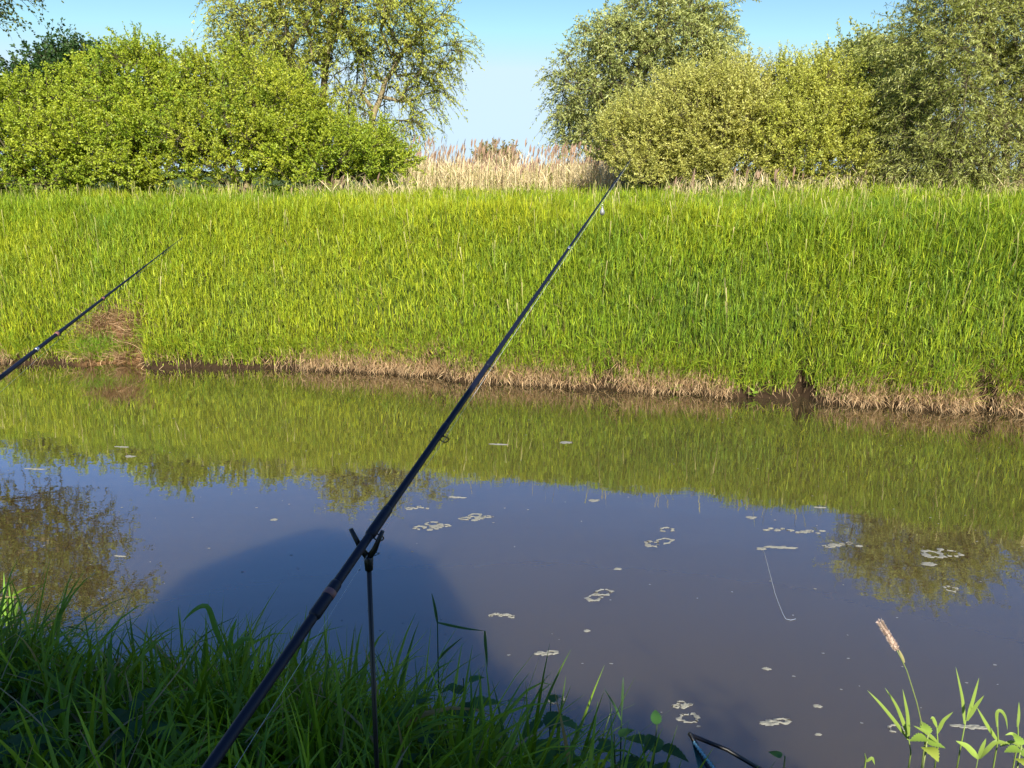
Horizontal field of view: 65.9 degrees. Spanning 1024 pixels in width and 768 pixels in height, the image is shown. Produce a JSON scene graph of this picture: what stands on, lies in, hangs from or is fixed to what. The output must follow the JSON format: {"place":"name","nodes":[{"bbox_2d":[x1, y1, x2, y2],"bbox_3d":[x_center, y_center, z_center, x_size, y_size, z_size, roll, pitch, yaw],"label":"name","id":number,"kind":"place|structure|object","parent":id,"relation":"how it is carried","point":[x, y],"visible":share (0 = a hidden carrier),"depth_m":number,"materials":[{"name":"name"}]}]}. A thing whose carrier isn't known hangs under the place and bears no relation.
{"place":"outdoors","nodes":[
{"label":"outdoors","id":0,"kind":"place"},
{"bbox_2d":[0,0,1022,170],"label":"sky","id":1,"kind":"structure","parent":0,"point":[518,36],"materials":[{"name":"blue"}]},
{"bbox_2d":[0,362,1023,767],"bbox_3d":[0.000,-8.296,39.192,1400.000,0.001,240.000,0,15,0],"label":"water","id":2,"kind":"structure","parent":0,"point":[704,626],"depth_m":4.88,"materials":[{"name":"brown liquid"}]},
{"bbox_2d":[405,506,428,509],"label":"foam patch","id":3,"kind":"object","parent":2,"relation":"on","point":[415,508],"visible":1,"depth_m":5.33,"materials":[{"name":"white liquid"}]},
{"bbox_2d":[412,521,450,530],"bbox_3d":[-0.521,0.910,5.063,0.237,0.004,0.135,-9,18,-31],"label":"foam patch","id":4,"kind":"object","parent":2,"relation":"on","point":[438,526],"visible":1,"depth_m":5.06,"materials":[{"name":"white liquid"}]},
{"bbox_2d":[458,513,493,520],"bbox_3d":[-0.242,0.873,5.200,0.224,0.004,0.122,-8,17,-26],"label":"foam patch","id":5,"kind":"object","parent":2,"relation":"on","point":[469,516],"visible":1,"depth_m":5.19,"materials":[{"name":"white liquid"}]},
{"bbox_2d":[488,613,514,617],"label":"foam patch","id":6,"kind":"object","parent":2,"relation":"on","point":[506,614],"visible":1,"depth_m":4.05,"materials":[{"name":"white liquid"}]},
{"bbox_2d":[43,417,1022,740],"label":"floating fluff","id":7,"kind":"object","parent":2,"relation":"on","point":[559,639],"visible":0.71,"depth_m":4.28,"materials":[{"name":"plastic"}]},
{"bbox_2d":[534,650,558,655],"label":"foam patch","id":8,"kind":"object","parent":2,"relation":"on","point":[545,653],"visible":0.97,"depth_m":3.73,"materials":[{"name":"white liquid"}]},
{"bbox_2d":[585,589,613,601],"bbox_3d":[0.468,1.131,4.244,0.184,0.004,0.089,-13,20,-40],"label":"foam patch","id":9,"kind":"object","parent":2,"relation":"on","point":[590,599],"visible":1,"depth_m":4.24,"materials":[{"name":"white liquid"}]},
{"bbox_2d":[644,538,674,546],"bbox_3d":[0.908,0.971,4.840,0.217,0.003,0.104,-5,16,-18],"label":"foam patch","id":10,"kind":"object","parent":2,"relation":"on","point":[647,544],"visible":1,"depth_m":4.84,"materials":[{"name":"white liquid"}]},
{"bbox_2d":[673,701,692,708],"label":"foam patch","id":11,"kind":"object","parent":2,"relation":"on","point":[684,705],"visible":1,"depth_m":3.37,"materials":[{"name":"white liquid"}]},
{"bbox_2d":[676,712,699,722],"bbox_3d":[0.733,1.388,3.291,0.105,0.004,0.066,0,15,0],"label":"foam patch","id":12,"kind":"object","parent":2,"relation":"on","point":[696,716],"visible":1,"depth_m":3.29,"materials":[{"name":"white liquid"}]},
{"bbox_2d":[759,718,791,725],"bbox_3d":[1.089,1.395,3.265,0.143,0.004,0.043,-2,15,-8],"label":"foam patch","id":13,"kind":"object","parent":2,"relation":"on","point":[768,722],"visible":1,"depth_m":3.26,"materials":[{"name":"white liquid"}]},
{"bbox_2d":[763,527,794,530],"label":"foam patch","id":14,"kind":"object","parent":2,"relation":"on","point":[777,529],"visible":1,"depth_m":5.01,"materials":[{"name":"white liquid"}]},
{"bbox_2d":[765,546,796,548],"bbox_3d":[1.625,0.986,4.782,0.212,0.004,0.037,1,15,2],"label":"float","id":15,"kind":"object","parent":2,"relation":"on","point":[780,547],"visible":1,"depth_m":4.77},
{"bbox_2d":[795,530,824,533],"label":"foam patch","id":16,"kind":"object","parent":2,"relation":"on","point":[805,531],"visible":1,"depth_m":4.98,"materials":[{"name":"white liquid"}]},
{"bbox_2d":[822,542,862,547],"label":"foam patch","id":17,"kind":"object","parent":2,"relation":"on","point":[833,545],"visible":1,"depth_m":4.80,"materials":[{"name":"white liquid"}]},
{"bbox_2d":[887,724,904,732],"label":"foam patch","id":18,"kind":"object","parent":2,"relation":"on","point":[889,726],"visible":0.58,"depth_m":3.23,"materials":[{"name":"white liquid"}]},
{"bbox_2d":[922,562,936,565],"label":"foam patch","id":19,"kind":"object","parent":2,"relation":"on","point":[929,563],"visible":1,"depth_m":4.58,"materials":[{"name":"white liquid"}]},
{"bbox_2d":[920,548,963,557],"bbox_3d":[2.557,1.006,4.707,0.258,0.004,0.134,0,15,0],"label":"foam patch","id":20,"kind":"object","parent":2,"relation":"on","point":[941,555],"visible":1,"depth_m":4.69,"materials":[{"name":"white liquid"}]},
{"bbox_2d":[943,585,958,591],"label":"foam patch","id":21,"kind":"object","parent":2,"relation":"on","point":[950,586],"visible":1,"depth_m":4.31,"materials":[{"name":"white liquid"}]},
{"bbox_2d":[950,724,991,729],"bbox_3d":[1.879,1.403,3.237,0.168,0.004,0.034,0,15,0],"label":"foam patch","id":22,"kind":"object","parent":2,"relation":"on","point":[972,726],"visible":0.95,"depth_m":3.24,"materials":[{"name":"white liquid"}]},
{"bbox_2d":[0,171,1023,767],"bbox_3d":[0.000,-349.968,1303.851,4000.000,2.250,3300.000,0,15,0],"label":"ground","id":23,"kind":"structure","parent":0,"point":[608,383],"depth_m":8.70,"materials":[{"name":"green plant"}]},
{"bbox_2d":[3,576,13,633],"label":"reed grass","id":24,"kind":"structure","parent":23,"relation":"on","point":[9,616],"depth_m":2.80,"materials":[{"name":"green plant"}]},
{"bbox_2d":[0,630,25,682],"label":"nettle","id":25,"kind":"object","parent":23,"relation":"on","point":[10,647],"visible":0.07,"depth_m":2.48,"materials":[{"name":"green plant"}]},
{"bbox_2d":[8,587,18,621],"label":"reed grass","id":26,"kind":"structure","parent":23,"relation":"on","point":[9,602],"depth_m":2.81,"materials":[{"name":"green plant"}]},
{"bbox_2d":[0,669,58,733],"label":"nettle","id":27,"kind":"object","parent":23,"relation":"on","point":[12,691],"visible":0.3,"depth_m":2.16,"materials":[{"name":"green plant"}]},
{"bbox_2d":[0,0,63,36],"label":"poplar tree","id":28,"kind":"object","parent":23,"relation":"on","point":[3,14],"visible":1,"depth_m":15.66,"materials":[{"name":"green plant"}]},
{"bbox_2d":[0,709,72,764],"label":"nettle","id":29,"kind":"object","parent":23,"relation":"on","point":[46,718],"visible":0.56,"depth_m":1.78,"materials":[{"name":"green plant"}]},
{"bbox_2d":[0,720,76,767],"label":"nettle","id":30,"kind":"object","parent":23,"relation":"on","point":[16,739],"visible":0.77,"depth_m":1.75,"materials":[{"name":"green plant"}]},
{"bbox_2d":[10,698,81,742],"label":"nettle","id":31,"kind":"object","parent":23,"relation":"on","point":[56,704],"visible":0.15,"depth_m":2.13,"materials":[{"name":"green plant"}]},
{"bbox_2d":[0,17,130,189],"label":"dark tree","id":32,"kind":"object","parent":23,"relation":"on","point":[52,52],"visible":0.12,"depth_m":20.69,"materials":[{"name":"green plant"}]},
{"bbox_2d":[53,655,95,695],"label":"nettle","id":33,"kind":"object","parent":23,"relation":"on","point":[81,681],"visible":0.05,"depth_m":2.44,"materials":[{"name":"green plant"}]},
{"bbox_2d":[0,59,177,195],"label":"hawthorn shrub","id":34,"kind":"object","parent":23,"relation":"on","point":[22,128],"visible":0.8,"depth_m":15.02,"materials":[{"name":"green plant"}]},
{"bbox_2d":[66,315,126,360],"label":"grass tuft","id":35,"kind":"object","parent":23,"relation":"on","point":[90,341],"visible":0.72,"depth_m":9.35,"materials":[{"name":"green plant"}]},
{"bbox_2d":[31,21,231,195],"bbox_3d":[-7.489,-5.248,15.796,3.822,3.770,3.486,-5,16,-19],"label":"hawthorn shrub","id":36,"kind":"object","parent":23,"relation":"on","point":[133,91],"visible":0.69,"depth_m":15.19,"materials":[{"name":"green plant"}]},
{"bbox_2d":[97,687,181,766],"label":"nettle","id":37,"kind":"object","parent":23,"relation":"on","point":[122,715],"visible":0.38,"depth_m":1.93,"materials":[{"name":"green plant"}]},
{"bbox_2d":[98,698,181,767],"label":"nettle","id":38,"kind":"object","parent":23,"relation":"on","point":[118,737],"visible":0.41,"depth_m":1.85,"materials":[{"name":"green plant"}]},
{"bbox_2d":[183,603,255,682],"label":"reed grass","id":39,"kind":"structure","parent":23,"relation":"on","point":[215,628],"depth_m":2.32,"materials":[{"name":"green plant"}]},
{"bbox_2d":[136,25,346,196],"bbox_3d":[-5.295,-5.327,15.928,3.827,3.727,3.674,-4,16,-14],"label":"hawthorn shrub","id":40,"kind":"object","parent":23,"relation":"on","point":[234,100],"visible":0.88,"depth_m":15.17,"materials":[{"name":"green plant"}]},
{"bbox_2d":[0,604,495,767],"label":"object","id":41,"kind":"object","parent":23,"relation":"on","point":[36,719],"visible":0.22,"depth_m":1.90,"materials":[{"name":"plant"}]},
{"bbox_2d":[214,79,427,192],"bbox_3d":[-3.742,-4.814,16.006,3.981,2.575,3.101,0,15,0],"label":"hawthorn shrub","id":42,"kind":"object","parent":23,"relation":"on","point":[362,147],"visible":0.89,"depth_m":15.54,"materials":[{"name":"green plant"}]},
{"bbox_2d":[189,0,487,185],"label":"willow tree","id":43,"kind":"object","parent":23,"relation":"on","point":[334,29],"visible":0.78,"depth_m":28.25,"materials":[{"name":"green plant"}]},
{"bbox_2d":[333,708,388,752],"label":"nettle","id":44,"kind":"object","parent":23,"relation":"on","point":[358,711],"visible":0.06,"depth_m":2.15,"materials":[{"name":"green plant"}]},
{"bbox_2d":[349,528,383,767],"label":"rod rest","id":45,"kind":"object","parent":23,"relation":"on","point":[368,560],"visible":0.93,"depth_m":1.32,"materials":[{"name":"black paint"}]},
{"bbox_2d":[201,159,630,767],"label":"fishing rod","id":46,"kind":"object","parent":45,"relation":"on","point":[273,673],"visible":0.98,"depth_m":1.22,"materials":[{"name":"plastic"}]},
{"bbox_2d":[600,204,604,214],"bbox_3d":[0.271,-0.523,2.373,0.015,0.033,0.016,0,15,0],"label":"lead weight","id":47,"kind":"object","parent":46,"relation":"hanging from","point":[602,211],"visible":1,"depth_m":2.37,"materials":[{"name":"metal"}]},
{"bbox_2d":[359,130,408,187],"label":"distant bush","id":48,"kind":"object","parent":23,"relation":"on","point":[390,159],"depth_m":34.40,"materials":[{"name":"green plant"}]},
{"bbox_2d":[0,532,774,767],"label":"grass","id":49,"kind":"structure","parent":23,"relation":"on","point":[317,719],"depth_m":2.01,"materials":[{"name":"green plant"}]},
{"bbox_2d":[439,675,508,749],"bbox_3d":[-0.134,1.126,2.321,0.215,0.572,0.198,5,16,16],"label":"nettle","id":50,"kind":"object","parent":49,"relation":"on","point":[461,687],"visible":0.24,"depth_m":2.28,"materials":[{"name":"green plant"}]},
{"bbox_2d":[688,732,761,767],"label":"landing net","id":51,"kind":"object","parent":49,"relation":"on","point":[700,755],"visible":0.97,"depth_m":1.86,"materials":[{"name":"black paint"}]},
{"bbox_2d":[399,753,417,767],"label":"nettle","id":52,"kind":"object","parent":23,"relation":"on","point":[414,756],"visible":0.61,"depth_m":1.86,"materials":[{"name":"green plant"}]},
{"bbox_2d":[383,696,441,763],"bbox_3d":[-0.270,1.022,2.120,0.215,0.375,0.208,0,15,0],"label":"nettle","id":53,"kind":"object","parent":23,"relation":"on","point":[429,740],"visible":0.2,"depth_m":2.08,"materials":[{"name":"green plant"}]},
{"bbox_2d":[431,594,487,740],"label":"reed grass","id":54,"kind":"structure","parent":23,"relation":"on","point":[459,627],"depth_m":2.26,"materials":[{"name":"green plant"}]},
{"bbox_2d":[470,138,522,165],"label":"distant bush","id":55,"kind":"object","parent":23,"relation":"on","point":[490,145],"visible":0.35,"depth_m":25.40,"materials":[{"name":"brown plant"}]},
{"bbox_2d":[0,292,1023,415],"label":"dead grass","id":56,"kind":"structure","parent":23,"relation":"on","point":[314,364],"depth_m":8.32,"materials":[{"name":"plant"}]},
{"bbox_2d":[516,694,583,767],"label":"nettle","id":57,"kind":"object","parent":23,"relation":"on","point":[549,716],"visible":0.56,"depth_m":2.12,"materials":[{"name":"green plant"}]},
{"bbox_2d":[149,135,1023,196],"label":"reed bed","id":58,"kind":"object","parent":23,"relation":"on","point":[441,172],"visible":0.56,"depth_m":19.28,"materials":[{"name":"plant"}]},
{"bbox_2d":[605,677,623,767],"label":"reed grass","id":59,"kind":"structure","parent":23,"relation":"on","point":[622,697],"depth_m":2.02,"materials":[{"name":"green plant"}]},
{"bbox_2d":[586,728,657,767],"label":"nettle","id":60,"kind":"object","parent":23,"relation":"on","point":[622,733],"visible":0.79,"depth_m":2.00,"materials":[{"name":"green plant"}]},
{"bbox_2d":[529,0,761,176],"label":"willow tree","id":61,"kind":"object","parent":23,"relation":"on","point":[657,44],"visible":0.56,"depth_m":26.97,"materials":[{"name":"green plant"}]},
{"bbox_2d":[616,710,688,767],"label":"nettle","id":62,"kind":"object","parent":23,"relation":"on","point":[656,718],"visible":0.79,"depth_m":2.06,"materials":[{"name":"green plant"}]},
{"bbox_2d":[580,58,740,191],"bbox_3d":[3.393,-5.418,17.366,3.764,3.403,3.211,0,15,0],"label":"sallow shrub","id":63,"kind":"object","parent":23,"relation":"on","point":[620,156],"visible":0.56,"depth_m":16.79,"materials":[{"name":"green plant"}]},
{"bbox_2d":[632,35,809,191],"bbox_3d":[4.412,-5.545,17.026,3.714,3.701,3.297,0,15,0],"label":"sallow shrub","id":64,"kind":"object","parent":23,"relation":"on","point":[729,91],"visible":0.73,"depth_m":16.19,"materials":[{"name":"green plant"}]},
{"bbox_2d":[769,751,785,767],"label":"nettle","id":65,"kind":"object","parent":23,"relation":"on","point":[778,754],"visible":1,"depth_m":1.90,"materials":[{"name":"green plant"}]},
{"bbox_2d":[718,34,897,190],"bbox_3d":[6.114,-5.494,16.674,3.881,3.582,3.578,0,15,0],"label":"sallow shrub","id":66,"kind":"object","parent":23,"relation":"on","point":[833,97],"visible":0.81,"depth_m":15.90,"materials":[{"name":"green plant"}]},
{"bbox_2d":[864,753,874,767],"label":"reed grass","id":67,"kind":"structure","parent":23,"relation":"on","point":[869,759],"depth_m":1.78,"materials":[{"name":"green plant"}]},
{"bbox_2d":[803,2,956,190],"bbox_3d":[9.021,-6.729,19.436,4.160,5.037,4.988,0,15,0],"label":"alder tree","id":68,"kind":"object","parent":23,"relation":"on","point":[860,42],"visible":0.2,"depth_m":18.90,"materials":[{"name":"green plant"}]},
{"bbox_2d":[867,688,911,767],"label":"reed grass","id":69,"kind":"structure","parent":23,"relation":"on","point":[906,726],"depth_m":1.90,"materials":[{"name":"green plant"}]},
{"bbox_2d":[876,619,925,767],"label":"foxtail grass","id":70,"kind":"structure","parent":23,"relation":"on","point":[889,637],"depth_m":1.82,"materials":[{"name":"beige plant"}]},
{"bbox_2d":[831,0,1023,194],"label":"willow tree","id":71,"kind":"object","parent":23,"relation":"on","point":[952,153],"visible":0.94,"depth_m":14.83,"materials":[{"name":"green plant"}]},
{"bbox_2d":[910,721,944,767],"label":"broadleaf plant","id":72,"kind":"object","parent":23,"relation":"on","point":[933,752],"visible":0.99,"depth_m":1.86,"materials":[{"name":"green plant"}]},
{"bbox_2d":[914,712,952,767],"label":"reed grass","id":73,"kind":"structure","parent":23,"relation":"on","point":[940,726],"depth_m":1.86,"materials":[{"name":"green plant"}]},
{"bbox_2d":[956,669,983,767],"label":"reed grass","id":74,"kind":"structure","parent":23,"relation":"on","point":[971,710],"depth_m":1.86,"materials":[{"name":"green plant"}]},
{"bbox_2d":[956,739,1010,767],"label":"reed grass","id":75,"kind":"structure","parent":23,"relation":"on","point":[982,752],"depth_m":1.84,"materials":[{"name":"green plant"}]},
{"bbox_2d":[977,708,1023,767],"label":"reed grass","id":76,"kind":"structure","parent":23,"relation":"on","point":[990,730],"depth_m":1.86,"materials":[{"name":"green plant"}]},
{"bbox_2d":[1006,704,1019,767],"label":"reed grass","id":77,"kind":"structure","parent":23,"relation":"on","point":[1018,721],"depth_m":1.90,"materials":[{"name":"green plant"}]},
{"bbox_2d":[1004,733,1023,767],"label":"broadleaf plant","id":78,"kind":"object","parent":23,"relation":"on","point":[1019,740],"visible":1,"depth_m":1.84,"materials":[{"name":"green plant"}]},
{"bbox_3d":[-1.187,0.610,1.623,0.058,0.985,0.022,0,15,0],"label":"rod rest","id":79,"kind":"object","parent":23,"relation":"on","visible":0},
{"bbox_2d":[0,237,182,386],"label":"fishing rod","id":80,"kind":"object","parent":79,"relation":"on","point":[9,370],"visible":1,"depth_m":2.14,"materials":[{"name":"plastic"}]}
]}

